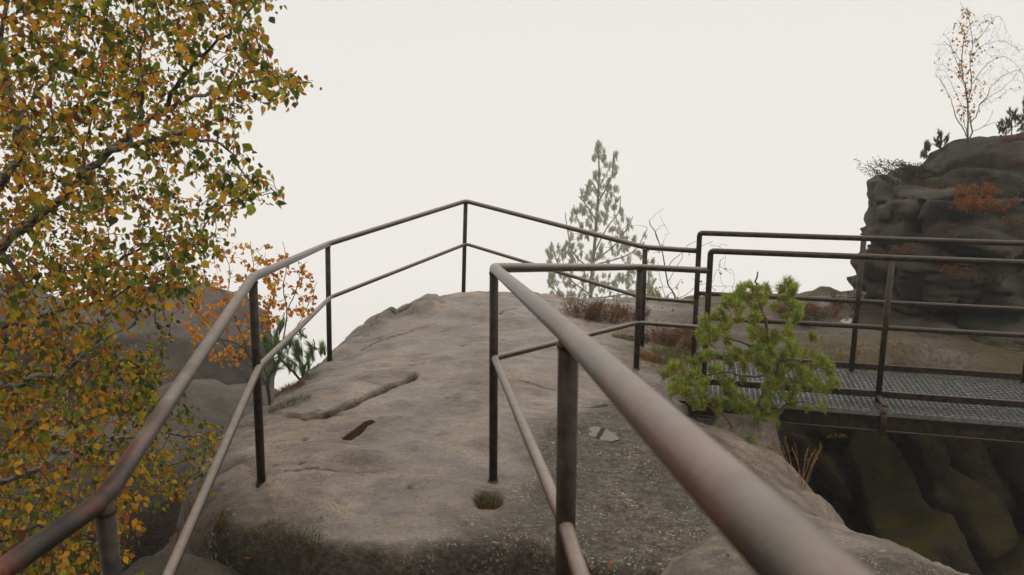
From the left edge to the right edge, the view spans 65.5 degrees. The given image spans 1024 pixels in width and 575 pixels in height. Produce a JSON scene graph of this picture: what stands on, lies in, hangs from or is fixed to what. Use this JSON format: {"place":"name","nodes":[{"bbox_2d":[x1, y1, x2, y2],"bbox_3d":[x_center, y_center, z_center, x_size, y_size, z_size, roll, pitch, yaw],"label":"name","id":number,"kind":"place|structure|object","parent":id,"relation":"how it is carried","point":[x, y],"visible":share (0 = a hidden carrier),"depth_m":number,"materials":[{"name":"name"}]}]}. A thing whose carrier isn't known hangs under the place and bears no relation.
{"place":"outdoors","nodes":[
{"label":"outdoors","id":0,"kind":"place"},
{"bbox_2d":[0,0,1023,391],"label":"sky","id":1,"kind":"structure","parent":0,"point":[718,115],"materials":[{"name":"white"}]},
{"bbox_2d":[153,286,1023,574],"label":"rock ground","id":2,"kind":"structure","parent":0,"point":[397,484],"depth_m":4.23,"materials":[{"name":"stone"}]},
{"bbox_2d":[0,276,71,454],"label":"boulder","id":3,"kind":"object","parent":2,"relation":"on","point":[49,405],"visible":0.07,"depth_m":8.63,"materials":[{"name":"grey stone"}]},
{"bbox_2d":[0,406,229,574],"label":"boulder","id":4,"kind":"object","parent":2,"relation":"on","point":[157,525],"visible":0.16,"depth_m":5.03,"materials":[{"name":"grey stone"}]},
{"bbox_2d":[0,0,321,574],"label":"birch tree","id":5,"kind":"object","parent":2,"relation":"on","point":[23,143],"visible":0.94,"depth_m":2.53,"materials":[{"name":"yellow plant"}]},
{"bbox_2d":[54,285,274,424],"bbox_3d":[-4.239,1.489,9.855,2.475,2.912,2.633,0,12,0],"label":"boulder","id":6,"kind":"object","parent":2,"relation":"on","point":[179,351],"visible":0.12,"depth_m":8.95,"materials":[{"name":"grey stone"}]},
{"bbox_2d":[151,497,203,553],"bbox_3d":[-1.638,1.264,3.946,0.323,0.563,0.285,12,17,43],"label":"grass tuft","id":7,"kind":"object","parent":2,"relation":"on","point":[188,511],"visible":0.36,"depth_m":3.91,"materials":[{"name":"green plant"}]},
{"bbox_2d":[123,554,240,574],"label":"boulder","id":8,"kind":"object","parent":2,"relation":"on","point":[188,565],"visible":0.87,"depth_m":3.44,"materials":[{"name":"stone"}]},
{"bbox_2d":[148,379,276,421],"bbox_3d":[-2.956,1.935,7.879,1.483,2.202,1.830,0,12,0],"label":"boulder","id":9,"kind":"object","parent":2,"relation":"on","point":[217,398],"visible":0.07,"depth_m":7.41,"materials":[{"name":"grey stone"}]},
{"bbox_2d":[195,506,231,558],"bbox_3d":[-1.413,1.332,3.653,0.272,0.681,0.274,11,16,41],"label":"grass tuft","id":10,"kind":"object","parent":2,"relation":"on","point":[218,517],"visible":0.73,"depth_m":3.63,"materials":[{"name":"green plant"}]},
{"bbox_2d":[182,241,317,405],"bbox_3d":[-1.726,0.248,5.194,0.989,1.145,0.611,0,12,0],"label":"birch sapling","id":11,"kind":"object","parent":2,"relation":"on","point":[272,303],"visible":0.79,"depth_m":5.15,"materials":[{"name":"orange plant"}]},
{"bbox_2d":[234,517,297,574],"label":"grass tuft","id":12,"kind":"object","parent":2,"relation":"on","point":[252,527],"visible":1,"depth_m":3.49,"materials":[{"name":"green plant"}]},
{"bbox_2d":[266,393,311,412],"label":"grass tuft","id":13,"kind":"object","parent":2,"relation":"on","point":[292,402],"visible":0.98,"depth_m":5.02,"materials":[{"name":"green plant"}]},
{"bbox_2d":[272,378,307,397],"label":"heather","id":14,"kind":"object","parent":2,"relation":"on","point":[291,386],"visible":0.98,"depth_m":5.60,"materials":[{"name":"plant"}]},
{"bbox_2d":[261,312,328,382],"bbox_3d":[-1.637,0.471,5.925,0.572,0.584,0.448,0,12,0],"label":"pine sapling","id":15,"kind":"object","parent":2,"relation":"on","point":[291,343],"visible":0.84,"depth_m":5.90,"materials":[{"name":"green plant"}]},
{"bbox_2d":[276,522,325,574],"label":"grass tuft","id":16,"kind":"object","parent":2,"relation":"on","point":[309,531],"visible":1,"depth_m":3.40,"materials":[{"name":"green plant"}]},
{"bbox_2d":[0,199,695,574],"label":"guard railing","id":17,"kind":"object","parent":2,"relation":"on","point":[98,505],"visible":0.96,"depth_m":2.77,"materials":[{"name":"metal"}]},
{"bbox_2d":[342,420,374,440],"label":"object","id":18,"kind":"structure","parent":2,"relation":"on","point":[355,432],"depth_m":4.48,"materials":[{"name":"black liquid"}]},
{"bbox_2d":[160,297,691,569],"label":"leaf litter","id":19,"kind":"object","parent":2,"relation":"on","point":[530,554],"visible":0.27,"depth_m":3.61,"materials":[{"name":"brown plant"}]},
{"bbox_2d":[475,500,498,509],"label":"grass tuft","id":20,"kind":"object","parent":2,"relation":"on","point":[482,507],"visible":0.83,"depth_m":3.71,"materials":[{"name":"green plant"}]},
{"bbox_2d":[475,493,502,507],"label":"grass tuft","id":21,"kind":"object","parent":2,"relation":"on","point":[489,501],"visible":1,"depth_m":3.73,"materials":[{"name":"green plant"}]},
{"bbox_2d":[473,528,552,573],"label":"withered grass","id":22,"kind":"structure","parent":2,"relation":"on","point":[520,541],"depth_m":3.33,"materials":[{"name":"plant"}]},
{"bbox_2d":[559,295,609,319],"bbox_3d":[0.676,0.193,7.460,0.476,0.214,0.470,-9,15,-36],"label":"heather","id":23,"kind":"object","parent":2,"relation":"on","point":[576,309],"visible":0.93,"depth_m":7.42,"materials":[{"name":"brown plant"}]},
{"bbox_2d":[545,140,656,298],"bbox_3d":[4.694,-2.922,40.331,6.147,9.065,4.327,0,12,0],"label":"pine tree","id":24,"kind":"object","parent":2,"relation":"on","point":[591,259],"visible":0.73,"depth_m":39.98,"materials":[{"name":"green plant"}]},
{"bbox_2d":[588,426,619,442],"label":"puddle","id":25,"kind":"object","parent":2,"relation":"on","point":[601,433],"visible":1,"depth_m":4.48,"materials":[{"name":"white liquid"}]},
{"bbox_2d":[580,299,630,323],"bbox_3d":[0.885,0.243,7.409,0.508,0.256,0.483,0,12,0],"label":"heather","id":26,"kind":"object","parent":2,"relation":"on","point":[618,317],"visible":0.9,"depth_m":7.39,"materials":[{"name":"brown plant"}]},
{"bbox_2d":[607,301,652,321],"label":"heather","id":27,"kind":"object","parent":2,"relation":"on","point":[631,312],"visible":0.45,"depth_m":7.71,"materials":[{"name":"brown plant"}]},
{"bbox_2d":[611,332,649,342],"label":"grass tuft","id":28,"kind":"object","parent":2,"relation":"on","point":[623,335],"visible":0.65,"depth_m":7.00,"materials":[{"name":"green plant"}]},
{"bbox_2d":[646,284,668,297],"bbox_3d":[1.906,0.179,10.821,0.466,0.578,0.639,0,12,0],"label":"pine sapling","id":29,"kind":"object","parent":2,"relation":"on","point":[655,294],"visible":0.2,"depth_m":10.71,"materials":[{"name":"green plant"}]},
{"bbox_2d":[640,347,676,364],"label":"grass tuft","id":30,"kind":"object","parent":2,"relation":"on","point":[651,357],"visible":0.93,"depth_m":6.48,"materials":[{"name":"brown plant"}]},
{"bbox_2d":[644,326,685,345],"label":"heather","id":31,"kind":"object","parent":2,"relation":"on","point":[653,331],"visible":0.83,"depth_m":7.01,"materials":[{"name":"brown plant"}]},
{"bbox_2d":[648,346,690,363],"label":"grass tuft","id":32,"kind":"object","parent":2,"relation":"on","point":[677,351],"visible":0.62,"depth_m":6.73,"materials":[{"name":"green plant"}]},
{"bbox_2d":[656,327,702,350],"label":"heather","id":33,"kind":"object","parent":2,"relation":"on","point":[684,344],"visible":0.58,"depth_m":6.93,"materials":[{"name":"brown plant"}]},
{"bbox_2d":[669,335,691,354],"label":"dry grass","id":34,"kind":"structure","parent":2,"relation":"on","point":[676,347],"depth_m":6.69,"materials":[{"name":"plant"}]},
{"bbox_2d":[488,263,875,574],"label":"guard railing","id":35,"kind":"object","parent":2,"relation":"on","point":[762,526],"visible":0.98,"depth_m":0.89,"materials":[{"name":"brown metal"}]},
{"bbox_2d":[674,321,699,336],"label":"heather","id":36,"kind":"object","parent":2,"relation":"on","point":[686,328],"visible":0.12,"depth_m":7.40,"materials":[{"name":"brown plant"}]},
{"bbox_2d":[649,208,734,298],"bbox_3d":[2.056,-0.211,9.066,1.040,1.390,0.788,0,12,0],"label":"bare birch","id":37,"kind":"object","parent":2,"relation":"on","point":[677,264],"visible":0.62,"depth_m":9.07,"materials":[{"name":"brown plant"}]},
{"bbox_2d":[660,529,755,574],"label":"boulder","id":38,"kind":"object","parent":2,"relation":"on","point":[707,555],"visible":0.43,"depth_m":2.90,"materials":[{"name":"stone"}]},
{"bbox_2d":[713,413,783,457],"bbox_3d":[1.532,1.052,5.273,0.447,0.412,0.474,-6,14,-25],"label":"boulder","id":39,"kind":"object","parent":2,"relation":"on","point":[744,426],"visible":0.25,"depth_m":5.14,"materials":[{"name":"stone"}]},
{"bbox_2d":[657,272,843,444],"bbox_3d":[1.599,0.505,5.229,1.318,1.347,0.796,0,12,0],"label":"pine sapling","id":40,"kind":"object","parent":2,"relation":"on","point":[773,371],"visible":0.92,"depth_m":5.12,"materials":[{"name":"green plant"}]},
{"bbox_2d":[772,300,809,312],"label":"heather","id":41,"kind":"object","parent":2,"relation":"on","point":[784,307],"visible":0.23,"depth_m":8.18,"materials":[{"name":"brown plant"}]},
{"bbox_2d":[777,303,830,327],"bbox_3d":[2.913,0.301,7.893,0.554,0.267,0.462,8,14,32],"label":"heather","id":42,"kind":"object","parent":2,"relation":"on","point":[806,317],"visible":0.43,"depth_m":7.88,"materials":[{"name":"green plant"}]},
{"bbox_2d":[805,301,845,318],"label":"heather","id":43,"kind":"object","parent":2,"relation":"on","point":[813,307],"visible":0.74,"depth_m":8.23,"materials":[{"name":"brown plant"}]},
{"bbox_2d":[828,290,868,309],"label":"heather","id":44,"kind":"object","parent":2,"relation":"on","point":[852,297],"visible":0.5,"depth_m":8.75,"materials":[{"name":"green plant"}]},
{"bbox_2d":[678,361,1023,443],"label":"footbridge","id":45,"kind":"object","parent":2,"relation":"on","point":[994,426],"visible":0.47,"depth_m":5.67,"materials":[{"name":"metal"}]},
{"bbox_2d":[691,230,1023,382],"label":"bridge railing","id":46,"kind":"object","parent":45,"relation":"on","point":[851,365],"visible":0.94,"depth_m":6.25,"materials":[{"name":"brown metal"}]},
{"bbox_2d":[701,248,1023,435],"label":"bridge railing","id":47,"kind":"object","parent":45,"relation":"on","point":[878,393],"visible":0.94,"depth_m":5.60,"materials":[{"name":"brown metal"}]},
{"bbox_2d":[839,311,907,330],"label":"puddle","id":48,"kind":"object","parent":2,"relation":"on","point":[871,317],"visible":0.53,"depth_m":8.21,"materials":[{"name":"grey liquid"}]},
{"bbox_2d":[784,335,1023,574],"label":"chasm wall","id":49,"kind":"structure","parent":2,"relation":"on","point":[954,503],"depth_m":6.15,"materials":[{"name":"stone"}]},
{"bbox_2d":[827,433,847,437],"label":"seedling","id":50,"kind":"object","parent":49,"relation":"on","point":[841,434],"visible":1,"depth_m":5.97,"materials":[{"name":"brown plant"}]},
{"bbox_2d":[847,132,1023,350],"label":"rock crag","id":51,"kind":"structure","parent":2,"relation":"on","point":[905,210],"depth_m":8.08,"materials":[{"name":"stone"}]},
{"bbox_2d":[866,244,890,254],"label":"heather","id":52,"kind":"object","parent":51,"relation":"on","point":[874,251],"visible":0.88,"depth_m":8.50,"materials":[{"name":"brown plant"}]},
{"bbox_2d":[854,156,931,186],"bbox_3d":[4.187,-1.268,8.806,0.788,0.352,0.623,0,12,0],"label":"heather","id":53,"kind":"object","parent":51,"relation":"on","point":[906,170],"visible":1,"depth_m":8.72,"materials":[{"name":"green plant"}]},
{"bbox_2d":[885,243,924,254],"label":"heather","id":54,"kind":"object","parent":51,"relation":"on","point":[902,250],"visible":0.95,"depth_m":8.10,"materials":[{"name":"brown plant"}]},
{"bbox_2d":[903,161,924,173],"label":"heather","id":55,"kind":"object","parent":51,"relation":"on","point":[915,166],"visible":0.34,"depth_m":9.32,"materials":[{"name":"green plant"}]},
{"bbox_2d":[920,140,931,159],"bbox_3d":[4.891,-1.635,9.399,0.134,0.266,0.354,6,14,26],"label":"pine sapling","id":56,"kind":"object","parent":51,"relation":"on","point":[927,147],"visible":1,"depth_m":9.31,"materials":[{"name":"green plant"}]},
{"bbox_2d":[923,179,949,188],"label":"heather","id":57,"kind":"object","parent":51,"relation":"on","point":[938,184],"visible":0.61,"depth_m":8.58,"materials":[{"name":"brown plant"}]},
{"bbox_2d":[933,130,949,148],"bbox_3d":[4.973,-1.734,9.229,0.185,0.275,0.370,7,14,29],"label":"pine sapling","id":58,"kind":"object","parent":51,"relation":"on","point":[938,144],"visible":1,"depth_m":9.19,"materials":[{"name":"green plant"}]},
{"bbox_2d":[935,219,961,230],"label":"heather","id":59,"kind":"object","parent":51,"relation":"on","point":[951,226],"visible":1,"depth_m":7.89,"materials":[{"name":"brown plant"}]},
{"bbox_2d":[934,264,982,281],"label":"heather","id":60,"kind":"object","parent":51,"relation":"on","point":[949,270],"visible":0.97,"depth_m":7.67,"materials":[{"name":"brown plant"}]},
{"bbox_2d":[953,181,1002,196],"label":"shrub","id":61,"kind":"object","parent":51,"relation":"on","point":[987,190],"visible":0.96,"depth_m":7.99,"materials":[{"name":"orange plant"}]},
{"bbox_2d":[934,4,1023,142],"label":"bare birch","id":62,"kind":"object","parent":51,"relation":"on","point":[966,93],"visible":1,"depth_m":8.64,"materials":[{"name":"orange plant"}]},
{"bbox_2d":[948,193,1021,216],"bbox_3d":[4.643,-0.821,7.820,0.620,0.246,0.584,7,14,29],"label":"shrub","id":63,"kind":"object","parent":51,"relation":"on","point":[978,207],"visible":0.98,"depth_m":7.78,"materials":[{"name":"brown plant"}]},
{"bbox_2d":[964,266,1008,285],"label":"heather","id":64,"kind":"object","parent":51,"relation":"on","point":[993,278],"visible":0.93,"depth_m":7.61,"materials":[{"name":"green plant"}]},
{"bbox_2d":[995,107,1023,135],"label":"pine sapling","id":65,"kind":"object","parent":51,"relation":"on","point":[1014,117],"visible":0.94,"depth_m":9.07,"materials":[{"name":"green plant"}]},
{"bbox_2d":[996,213,1023,228],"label":"heather","id":66,"kind":"object","parent":51,"relation":"on","point":[1009,219],"visible":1,"depth_m":7.62,"materials":[{"name":"brown plant"}]},
{"bbox_2d":[998,133,1021,142],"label":"heather","id":67,"kind":"object","parent":51,"relation":"on","point":[1010,139],"visible":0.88,"depth_m":8.31,"materials":[{"name":"brown plant"}]},
{"bbox_2d":[1007,159,1023,165],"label":"heather","id":68,"kind":"object","parent":51,"relation":"on","point":[1015,162],"visible":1,"depth_m":8.03,"materials":[{"name":"brown plant"}]},
{"bbox_2d":[1021,96,1023,125],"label":"pine sapling","id":69,"kind":"object","parent":51,"relation":"on","point":[1022,117],"visible":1,"depth_m":8.51,"materials":[{"name":"green plant"}]},
{"bbox_2d":[646,326,659,351],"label":"dry grass","id":70,"kind":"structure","parent":0,"point":[651,340],"depth_m":6.73,"materials":[{"name":"brown plant"}]},
{"bbox_2d":[767,436,800,484],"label":"dry grass","id":71,"kind":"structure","parent":0,"point":[796,458],"depth_m":4.67,"materials":[{"name":"plant"}]},
{"bbox_2d":[801,444,821,490],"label":"dry grass","id":72,"kind":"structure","parent":0,"point":[802,480],"depth_m":4.62,"materials":[{"name":"brown plant"}]},
{"bbox_2d":[808,341,866,367],"bbox_3d":[2.872,0.560,7.070,0.552,0.267,0.421,0,12,0],"label":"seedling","id":73,"kind":"object","parent":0,"point":[840,354],"visible":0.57,"depth_m":6.94,"materials":[{"name":"brown plant"}]},
{"bbox_2d":[886,339,910,350],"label":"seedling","id":74,"kind":"object","parent":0,"point":[898,346],"visible":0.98,"depth_m":7.16,"materials":[{"name":"green plant"}]}
]}

